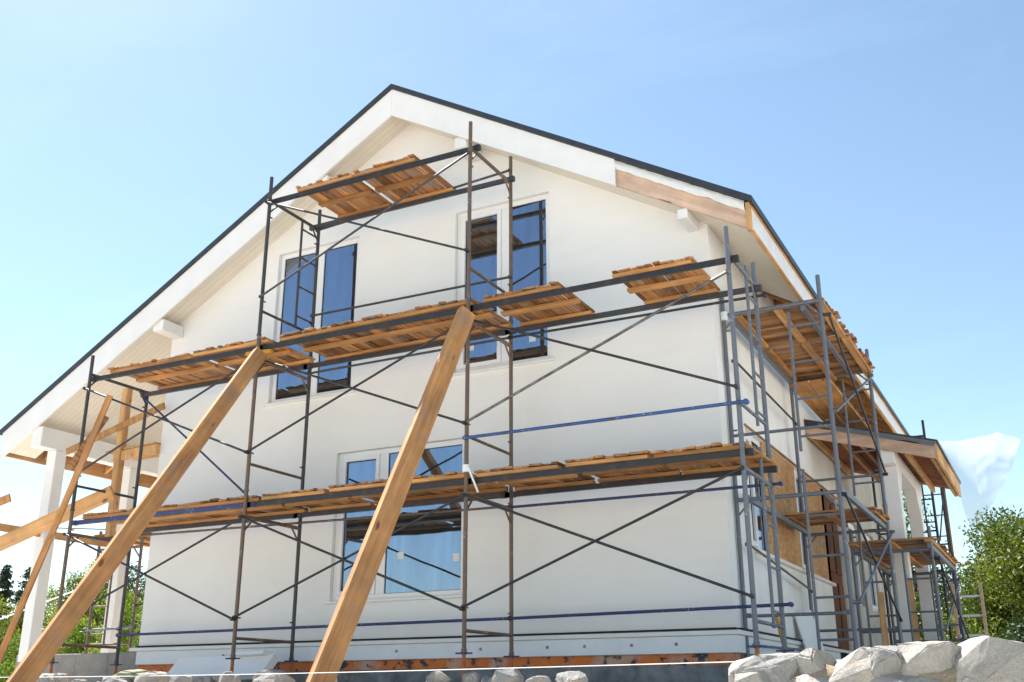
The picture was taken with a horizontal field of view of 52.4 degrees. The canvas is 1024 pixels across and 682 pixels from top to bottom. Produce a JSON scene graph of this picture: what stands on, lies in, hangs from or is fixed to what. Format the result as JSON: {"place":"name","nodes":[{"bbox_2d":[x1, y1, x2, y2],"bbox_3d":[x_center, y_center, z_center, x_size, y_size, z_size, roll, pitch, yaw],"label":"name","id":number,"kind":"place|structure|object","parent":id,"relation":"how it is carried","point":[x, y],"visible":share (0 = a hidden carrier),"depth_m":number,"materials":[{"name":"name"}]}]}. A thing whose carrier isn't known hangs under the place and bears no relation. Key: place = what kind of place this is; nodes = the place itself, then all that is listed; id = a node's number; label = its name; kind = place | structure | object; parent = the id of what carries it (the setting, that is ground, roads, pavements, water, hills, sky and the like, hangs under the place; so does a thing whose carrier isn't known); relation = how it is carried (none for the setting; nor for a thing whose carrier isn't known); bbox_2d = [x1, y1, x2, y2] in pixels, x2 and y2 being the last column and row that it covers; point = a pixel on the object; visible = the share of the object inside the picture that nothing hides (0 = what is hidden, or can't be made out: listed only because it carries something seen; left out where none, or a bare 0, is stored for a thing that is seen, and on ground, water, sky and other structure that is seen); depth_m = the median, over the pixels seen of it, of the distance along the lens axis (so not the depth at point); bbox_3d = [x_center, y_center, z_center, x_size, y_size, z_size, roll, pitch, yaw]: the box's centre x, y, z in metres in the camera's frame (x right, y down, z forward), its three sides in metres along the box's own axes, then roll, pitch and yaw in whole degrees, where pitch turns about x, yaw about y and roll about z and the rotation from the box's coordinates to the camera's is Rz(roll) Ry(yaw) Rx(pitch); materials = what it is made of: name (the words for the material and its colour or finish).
{"place":"outdoors","nodes":[
{"label":"outdoors","id":0,"kind":"place"},
{"bbox_2d":[0,494,10,505],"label":"board","id":1,"kind":"object","parent":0,"point":[5,499],"visible":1,"depth_m":15.26,"materials":[{"name":"brown wood"}]},
{"bbox_2d":[113,669,150,681],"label":"rock","id":2,"kind":"object","parent":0,"point":[131,674],"visible":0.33,"depth_m":11.30,"materials":[{"name":"beige stone"}]},
{"bbox_2d":[0,0,1023,640],"label":"sky","id":3,"kind":"structure","parent":0,"point":[881,142],"materials":[{"name":"blue"}]},
{"bbox_3d":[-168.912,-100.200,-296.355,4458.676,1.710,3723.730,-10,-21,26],"label":"ground","id":4,"kind":"structure","parent":0,"visible":0},
{"bbox_2d":[0,564,15,670],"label":"fir tree","id":5,"kind":"object","parent":4,"relation":"on","point":[6,583],"visible":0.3,"depth_m":56.89,"materials":[{"name":"green plant"}]},
{"bbox_2d":[0,629,20,681],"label":"bush","id":6,"kind":"object","parent":4,"relation":"on","point":[7,670],"visible":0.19,"depth_m":29.58,"materials":[{"name":"green plant"}]},
{"bbox_2d":[7,566,46,618],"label":"fir tree","id":7,"kind":"object","parent":4,"relation":"on","point":[18,594],"visible":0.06,"depth_m":63.13,"materials":[{"name":"green plant"}]},
{"bbox_2d":[0,583,65,669],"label":"tree","id":8,"kind":"object","parent":4,"relation":"on","point":[5,626],"visible":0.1,"depth_m":53.20,"materials":[{"name":"green plant"}]},
{"bbox_2d":[41,675,53,681],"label":"broken stone","id":9,"kind":"object","parent":4,"relation":"on","point":[46,678],"visible":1,"depth_m":9.84,"materials":[{"name":"grey stone"}]},
{"bbox_2d":[36,673,61,681],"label":"broken stone","id":10,"kind":"object","parent":4,"relation":"on","point":[56,677],"visible":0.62,"depth_m":10.03,"materials":[{"name":"grey stone"}]},
{"bbox_2d":[57,673,67,681],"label":"broken stone","id":11,"kind":"object","parent":4,"relation":"on","point":[64,676],"visible":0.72,"depth_m":10.32,"materials":[{"name":"grey stone"}]},
{"bbox_2d":[71,679,99,681],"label":"broken stone","id":12,"kind":"object","parent":4,"relation":"on","point":[81,680],"visible":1,"depth_m":11.31,"materials":[{"name":"grey stone"}]},
{"bbox_2d":[42,556,137,631],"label":"tree","id":13,"kind":"object","parent":4,"relation":"on","point":[70,585],"visible":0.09,"depth_m":50.87,"materials":[{"name":"green plant"}]},
{"bbox_2d":[52,588,143,653],"bbox_3d":[-10.284,7.558,25.854,2.300,2.848,2.609,15,-24,-37],"label":"bush","id":14,"kind":"object","parent":4,"relation":"on","point":[78,634],"visible":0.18,"depth_m":25.18,"materials":[{"name":"green plant"}]},
{"bbox_2d":[102,677,120,681],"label":"broken stone","id":15,"kind":"object","parent":4,"relation":"on","point":[104,679],"visible":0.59,"depth_m":10.37,"materials":[{"name":"grey stone"}]},
{"bbox_2d":[105,677,119,681],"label":"broken stone","id":16,"kind":"object","parent":4,"relation":"on","point":[110,679],"visible":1,"depth_m":9.73,"materials":[{"name":"grey stone"}]},
{"bbox_2d":[82,603,142,652],"bbox_3d":[-8.667,7.098,23.637,1.805,2.345,1.633,16,-24,-39],"label":"bush","id":17,"kind":"object","parent":4,"relation":"on","point":[127,619],"visible":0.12,"depth_m":23.48,"materials":[{"name":"green plant"}]},
{"bbox_2d":[84,531,143,652],"bbox_3d":[-5.645,4.569,17.361,1.116,2.490,2.750,-10,-21,26],"label":"scaffolding","id":18,"kind":"object","parent":4,"relation":"on","point":[88,629],"visible":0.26,"depth_m":16.26,"materials":[{"name":"metal"}]},
{"bbox_2d":[94,532,150,547],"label":"deck panel","id":19,"kind":"structure","parent":18,"relation":"on","point":[146,543],"depth_m":17.01,"materials":[{"name":"brown wood"}]},
{"bbox_2d":[6,347,266,681],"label":"timber prop","id":20,"kind":"object","parent":4,"relation":"on","point":[45,648],"visible":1,"depth_m":9.80,"materials":[{"name":"brown wood"}]},
{"bbox_2d":[127,562,145,623],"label":"tree","id":21,"kind":"object","parent":4,"relation":"on","point":[142,581],"visible":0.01,"depth_m":52.41,"materials":[{"name":"green plant"}]},
{"bbox_2d":[134,673,165,681],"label":"broken stone","id":22,"kind":"object","parent":4,"relation":"on","point":[151,677],"visible":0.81,"depth_m":9.06,"materials":[{"name":"grey stone"}]},
{"bbox_2d":[154,671,170,681],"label":"broken stone","id":23,"kind":"object","parent":4,"relation":"on","point":[167,679],"visible":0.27,"depth_m":9.81,"materials":[{"name":"grey stone"}]},
{"bbox_2d":[170,676,191,681],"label":"broken stone","id":24,"kind":"object","parent":4,"relation":"on","point":[180,678],"visible":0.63,"depth_m":9.47,"materials":[{"name":"grey stone"}]},
{"bbox_2d":[193,678,215,681],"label":"broken stone","id":25,"kind":"object","parent":4,"relation":"on","point":[198,680],"visible":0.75,"depth_m":10.58,"materials":[{"name":"grey stone"}]},
{"bbox_2d":[203,675,214,681],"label":"broken stone","id":26,"kind":"object","parent":4,"relation":"on","point":[208,678],"visible":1,"depth_m":10.55,"materials":[{"name":"grey stone"}]},
{"bbox_2d":[168,654,279,680],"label":"foam panel","id":27,"kind":"object","parent":4,"relation":"on","point":[214,667],"visible":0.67,"depth_m":12.56,"materials":[{"name":"white plastic"}]},
{"bbox_2d":[235,651,273,656],"bbox_3d":[-3.107,3.757,12.476,0.480,0.075,0.205,-10,-21,26],"label":"foam panel","id":28,"kind":"object","parent":27,"relation":"on","point":[250,653],"visible":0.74,"depth_m":12.39,"materials":[{"name":"white plastic"}]},
{"bbox_2d":[219,671,234,681],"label":"broken stone","id":29,"kind":"object","parent":4,"relation":"on","point":[226,678],"visible":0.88,"depth_m":9.38,"materials":[{"name":"grey stone"}]},
{"bbox_2d":[235,675,240,681],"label":"broken stone","id":30,"kind":"object","parent":4,"relation":"on","point":[237,678],"visible":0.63,"depth_m":9.84,"materials":[{"name":"grey stone"}]},
{"bbox_2d":[253,669,288,679],"bbox_3d":[-2.354,3.315,10.158,0.324,0.211,0.335,-3,-19,9],"label":"broken stone","id":31,"kind":"object","parent":4,"relation":"on","point":[258,674],"visible":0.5,"depth_m":10.06,"materials":[{"name":"grey stone"}]},
{"bbox_2d":[253,673,295,681],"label":"broken stone","id":32,"kind":"object","parent":4,"relation":"on","point":[267,677],"visible":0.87,"depth_m":8.72,"materials":[{"name":"grey stone"}]},
{"bbox_2d":[0,661,733,677],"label":"string line","id":33,"kind":"object","parent":4,"relation":"on","point":[411,670],"visible":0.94,"depth_m":7.22,"materials":[{"name":"fabric"}]},
{"bbox_2d":[306,306,475,681],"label":"timber prop","id":34,"kind":"object","parent":4,"relation":"on","point":[334,646],"visible":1,"depth_m":9.36,"materials":[{"name":"brown wood"}]},
{"bbox_2d":[49,121,793,676],"bbox_3d":[-1.957,0.892,12.842,10.186,6.510,1.431,-10,-21,26],"label":"scaffolding","id":35,"kind":"object","parent":4,"relation":"on","point":[743,469],"visible":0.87,"depth_m":11.96,"materials":[{"name":"metal"}]},
{"bbox_2d":[0,394,112,664],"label":"board","id":36,"kind":"object","parent":35,"relation":"attached to","point":[52,530],"visible":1,"depth_m":13.36,"materials":[{"name":"brown wood"}]},
{"bbox_2d":[66,415,108,470],"bbox_3d":[-5.622,1.344,13.789,0.102,0.827,0.030,30,-11,8],"label":"board","id":37,"kind":"object","parent":36,"relation":"attached to","point":[72,463],"visible":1,"depth_m":13.74,"materials":[{"name":"brown wood"}]},
{"bbox_2d":[0,485,115,550],"bbox_3d":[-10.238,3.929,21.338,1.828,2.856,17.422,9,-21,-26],"label":"plank","id":38,"kind":"object","parent":35,"relation":"on","point":[45,522],"visible":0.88,"depth_m":14.57,"materials":[{"name":"brown wood"}]},
{"bbox_2d":[105,388,132,536],"bbox_3d":[-5.849,1.789,15.493,0.112,2.238,0.110,-10,-21,26],"label":"wooden post","id":39,"kind":"object","parent":35,"relation":"on","point":[117,472],"visible":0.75,"depth_m":15.45,"materials":[{"name":"brown wood"}]},
{"bbox_2d":[108,353,236,389],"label":"deck panel","id":40,"kind":"structure","parent":35,"relation":"on","point":[193,373],"depth_m":14.32,"materials":[{"name":"brown wood"}]},
{"bbox_2d":[82,495,308,527],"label":"deck panel","id":41,"kind":"structure","parent":35,"relation":"on","point":[260,511],"depth_m":13.33,"materials":[{"name":"brown wood"}]},
{"bbox_2d":[192,336,315,372],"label":"deck panel","id":42,"kind":"structure","parent":35,"relation":"on","point":[287,356],"depth_m":13.66,"materials":[{"name":"brown wood"}]},
{"bbox_2d":[261,488,374,510],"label":"deck panel","id":43,"kind":"structure","parent":35,"relation":"on","point":[334,503],"depth_m":12.55,"materials":[{"name":"brown wood"}]},
{"bbox_2d":[296,173,391,218],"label":"deck panel","id":44,"kind":"structure","parent":35,"relation":"on","point":[351,199],"depth_m":13.81,"materials":[{"name":"brown wood"}]},
{"bbox_2d":[279,297,512,360],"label":"deck panel","id":45,"kind":"structure","parent":35,"relation":"on","point":[383,339],"depth_m":12.76,"materials":[{"name":"brown wood"}]},
{"bbox_2d":[353,154,455,204],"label":"deck panel","id":46,"kind":"structure","parent":35,"relation":"on","point":[394,187],"depth_m":13.38,"materials":[{"name":"brown wood"}]},
{"bbox_2d":[328,472,508,504],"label":"deck panel","id":47,"kind":"structure","parent":35,"relation":"on","point":[449,492],"depth_m":11.87,"materials":[{"name":"brown wood"}]},
{"bbox_2d":[474,461,595,490],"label":"deck panel","id":48,"kind":"structure","parent":35,"relation":"on","point":[550,481],"depth_m":11.25,"materials":[{"name":"brown wood"}]},
{"bbox_2d":[483,281,594,325],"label":"deck panel","id":49,"kind":"structure","parent":35,"relation":"on","point":[547,309],"depth_m":11.91,"materials":[{"name":"brown wood"}]},
{"bbox_2d":[565,450,681,482],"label":"deck panel","id":50,"kind":"structure","parent":35,"relation":"on","point":[642,472],"depth_m":10.80,"materials":[{"name":"brown wood"}]},
{"bbox_2d":[612,256,720,304],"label":"deck panel","id":51,"kind":"structure","parent":35,"relation":"on","point":[663,288],"depth_m":11.22,"materials":[{"name":"brown wood"}]},
{"bbox_2d":[651,441,774,474],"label":"deck panel","id":52,"kind":"structure","parent":35,"relation":"on","point":[706,466],"depth_m":10.37,"materials":[{"name":"brown wood"}]},
{"bbox_2d":[426,670,451,681],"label":"broken stone","id":53,"kind":"object","parent":4,"relation":"on","point":[437,676],"visible":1,"depth_m":8.11,"materials":[{"name":"grey stone"}]},
{"bbox_2d":[462,672,480,681],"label":"broken stone","id":54,"kind":"object","parent":4,"relation":"on","point":[471,677],"visible":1,"depth_m":8.15,"materials":[{"name":"grey stone"}]},
{"bbox_2d":[0,84,961,681],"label":"house","id":55,"kind":"structure","parent":4,"relation":"on","point":[586,214],"depth_m":13.38,"materials":[{"name":"white paint"}]},
{"bbox_2d":[0,590,73,618],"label":"hose","id":56,"kind":"object","parent":55,"relation":"attached to","point":[46,601],"visible":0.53,"depth_m":17.59,"materials":[{"name":"white plastic"}]},
{"bbox_2d":[0,523,108,546],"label":"wooden rail","id":57,"kind":"object","parent":55,"relation":"attached to","point":[9,528],"visible":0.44,"depth_m":16.11,"materials":[{"name":"brown wood"}]},
{"bbox_2d":[58,527,104,529],"bbox_3d":[-7.209,3.575,19.687,5.027,0.424,0.024,-7,-20,20],"label":"cable","id":58,"kind":"object","parent":55,"relation":"attached to","point":[82,528],"depth_m":20.09,"materials":[{"name":"white metal"}]},
{"bbox_2d":[66,402,165,454],"bbox_3d":[-5.947,1.319,15.570,1.965,0.104,0.031,-24,-22,18],"label":"plank","id":59,"kind":"object","parent":55,"relation":"attached to","point":[116,428],"visible":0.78,"depth_m":15.51,"materials":[{"name":"brown wood"}]},
{"bbox_2d":[105,442,160,461],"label":"wooden beam","id":60,"kind":"structure","parent":55,"relation":"attached to","point":[151,449],"depth_m":15.38,"materials":[{"name":"brown wood"}]},
{"bbox_2d":[263,238,358,406],"bbox_3d":[-2.772,-0.277,14.636,1.530,2.310,0.148,-10,-21,26],"label":"window","id":61,"kind":"structure","parent":55,"relation":"in","point":[338,267],"depth_m":14.72,"materials":[{"name":"blue glass"}]},
{"bbox_2d":[323,439,463,604],"bbox_3d":[-1.435,2.265,13.037,2.050,1.940,0.148,-10,-21,26],"label":"window","id":62,"kind":"structure","parent":55,"relation":"in","point":[429,544],"depth_m":12.95,"materials":[{"name":"blue glass"}]},
{"bbox_2d":[452,194,554,376],"bbox_3d":[-0.131,-0.729,13.344,1.480,2.300,0.148,-10,-21,26],"label":"window","id":63,"kind":"structure","parent":55,"relation":"in","point":[489,226],"depth_m":13.43,"materials":[{"name":"blue glass"}]},
{"bbox_2d":[745,432,765,550],"bbox_3d":[2.908,1.828,12.517,0.061,1.426,0.876,-10,-21,26],"label":"window","id":64,"kind":"structure","parent":55,"relation":"in","point":[757,514],"depth_m":12.55,"materials":[{"name":"white plastic"}]},
{"bbox_2d":[794,470,809,569],"bbox_3d":[4.040,2.533,14.584,0.061,1.426,0.556,-10,-21,26],"label":"window","id":65,"kind":"structure","parent":55,"relation":"in","point":[795,473],"depth_m":14.56,"materials":[{"name":"white plastic"}]},
{"bbox_2d":[823,495,849,650],"bbox_3d":[4.993,3.565,16.156,0.080,2.366,1.104,-10,-21,26],"label":"door","id":66,"kind":"structure","parent":55,"relation":"in","point":[833,540],"depth_m":16.14,"materials":[{"name":"brown wood"}]},
{"bbox_2d":[848,523,861,604],"bbox_3d":[5.816,3.795,17.774,0.061,1.396,0.896,-10,-21,26],"label":"window","id":67,"kind":"structure","parent":55,"relation":"in","point":[850,527],"depth_m":18.01,"materials":[{"name":"white plastic"}]},
{"bbox_2d":[865,535,877,611],"bbox_3d":[6.576,4.268,19.161,0.061,1.396,0.896,-10,-21,26],"label":"window","id":68,"kind":"structure","parent":55,"relation":"in","point":[873,587],"depth_m":19.31,"materials":[{"name":"white plastic"}]},
{"bbox_2d":[481,676,488,681],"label":"broken stone","id":69,"kind":"object","parent":4,"relation":"on","point":[485,678],"visible":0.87,"depth_m":8.55,"materials":[{"name":"grey stone"}]},
{"bbox_2d":[492,669,523,681],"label":"broken stone","id":70,"kind":"object","parent":4,"relation":"on","point":[508,675],"visible":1,"depth_m":7.95,"materials":[{"name":"grey stone"}]},
{"bbox_2d":[525,676,550,681],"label":"broken stone","id":71,"kind":"object","parent":4,"relation":"on","point":[539,679],"visible":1,"depth_m":7.87,"materials":[{"name":"grey stone"}]},
{"bbox_2d":[555,671,582,681],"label":"broken stone","id":72,"kind":"object","parent":4,"relation":"on","point":[559,677],"visible":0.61,"depth_m":7.59,"materials":[{"name":"grey stone"}]},
{"bbox_2d":[563,672,587,681],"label":"broken stone","id":73,"kind":"object","parent":4,"relation":"on","point":[574,677],"visible":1,"depth_m":7.30,"materials":[{"name":"white stone"}]},
{"bbox_2d":[775,617,787,652],"bbox_3d":[2.907,3.310,11.055,0.063,0.863,0.021,30,-55,-26],"label":"lath","id":74,"kind":"object","parent":4,"relation":"on","point":[777,619],"visible":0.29,"depth_m":11.25,"materials":[{"name":"brown wood"}]},
{"bbox_2d":[794,610,824,650],"bbox_3d":[3.804,3.883,13.044,0.022,0.953,0.425,-29,-20,39],"label":"white board","id":75,"kind":"object","parent":4,"relation":"on","point":[806,625],"visible":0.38,"depth_m":13.07,"materials":[{"name":"plastic"}]},
{"bbox_2d":[720,274,902,658],"bbox_3d":[3.651,1.862,12.482,1.311,4.420,3.155,-10,-21,26],"label":"scaffolding","id":76,"kind":"object","parent":4,"relation":"on","point":[841,491],"visible":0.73,"depth_m":11.74,"materials":[{"name":"grey metal"}]},
{"bbox_2d":[736,297,848,348],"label":"deck panel","id":77,"kind":"structure","parent":76,"relation":"on","point":[774,326],"depth_m":12.39,"materials":[{"name":"brown wood"}]},
{"bbox_2d":[789,381,845,425],"bbox_3d":[4.832,1.130,15.979,0.260,0.035,3.850,-10,-21,26],"label":"bridging board","id":78,"kind":"object","parent":76,"relation":"on","point":[819,407],"visible":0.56,"depth_m":15.26,"materials":[{"name":"brown wood"}]},
{"bbox_2d":[764,333,874,381],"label":"deck panel","id":79,"kind":"structure","parent":76,"relation":"on","point":[858,359],"depth_m":13.56,"materials":[{"name":"brown wood"}]},
{"bbox_2d":[783,506,889,529],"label":"deck panel","id":80,"kind":"structure","parent":76,"relation":"on","point":[798,518],"depth_m":13.21,"materials":[{"name":"brown wood"}]},
{"bbox_2d":[809,378,867,428],"bbox_3d":[5.020,1.043,15.727,0.280,0.035,3.550,-10,-21,26],"label":"bridging board","id":81,"kind":"object","parent":76,"relation":"on","point":[819,386],"visible":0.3,"depth_m":15.26,"materials":[{"name":"brown wood"}]},
{"bbox_2d":[728,635,1023,681],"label":"stone wall","id":82,"kind":"structure","parent":4,"relation":"on","point":[984,658],"depth_m":5.31,"materials":[{"name":"stone"}]},
{"bbox_2d":[877,592,888,645],"bbox_3d":[4.551,3.653,12.684,0.079,1.160,0.031,-5,-19,15],"label":"wooden stake","id":83,"kind":"object","parent":4,"relation":"on","point":[883,621],"visible":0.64,"depth_m":12.75,"materials":[{"name":"brown wood"}]},
{"bbox_2d":[849,487,969,646],"bbox_3d":[5.739,3.431,15.025,1.185,3.090,3.160,-10,-21,26],"label":"scaffolding","id":84,"kind":"object","parent":4,"relation":"on","point":[933,550],"visible":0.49,"depth_m":13.98,"materials":[{"name":"grey metal"}]},
{"bbox_2d":[848,536,959,569],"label":"deck panel","id":85,"kind":"structure","parent":84,"relation":"on","point":[918,560],"depth_m":14.46,"materials":[{"name":"brown wood"}]},
{"bbox_2d":[907,580,920,641],"bbox_3d":[5.267,3.809,13.548,0.079,1.420,0.030,-6,-20,15],"label":"wooden stake","id":86,"kind":"object","parent":4,"relation":"on","point":[913,608],"visible":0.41,"depth_m":13.63,"materials":[{"name":"brown wood"}]},
{"bbox_2d":[871,420,961,644],"bbox_3d":[7.796,4.180,20.010,1.196,4.890,2.150,-10,-21,26],"label":"scaffolding","id":87,"kind":"object","parent":4,"relation":"on","point":[943,580],"visible":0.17,"depth_m":19.27,"materials":[{"name":"blue grey steel"},{"name":"dark steel"},{"name":"black steel"}]},
{"bbox_2d":[884,485,973,639],"bbox_3d":[11.532,7.998,30.324,5.544,7.480,5.995,-3,-19,10],"label":"tree","id":88,"kind":"object","parent":4,"relation":"on","point":[942,600],"visible":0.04,"depth_m":30.11,"materials":[{"name":"green plant"}]},
{"bbox_2d":[951,582,988,643],"bbox_3d":[7.375,4.727,16.662,0.470,1.699,0.358,-10,-21,26],"label":"ladder","id":89,"kind":"object","parent":4,"relation":"on","point":[956,615],"visible":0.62,"depth_m":16.81,"materials":[{"name":"brown wood"}]},
{"bbox_2d":[920,503,1023,644],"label":"tree","id":90,"kind":"object","parent":4,"relation":"on","point":[1002,580],"visible":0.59,"depth_m":25.69,"materials":[{"name":"green plant"}]},
{"bbox_2d":[997,612,1023,642],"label":"bush","id":91,"kind":"object","parent":4,"relation":"on","point":[1017,632],"visible":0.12,"depth_m":22.76,"materials":[{"name":"green plant"}]}
]}

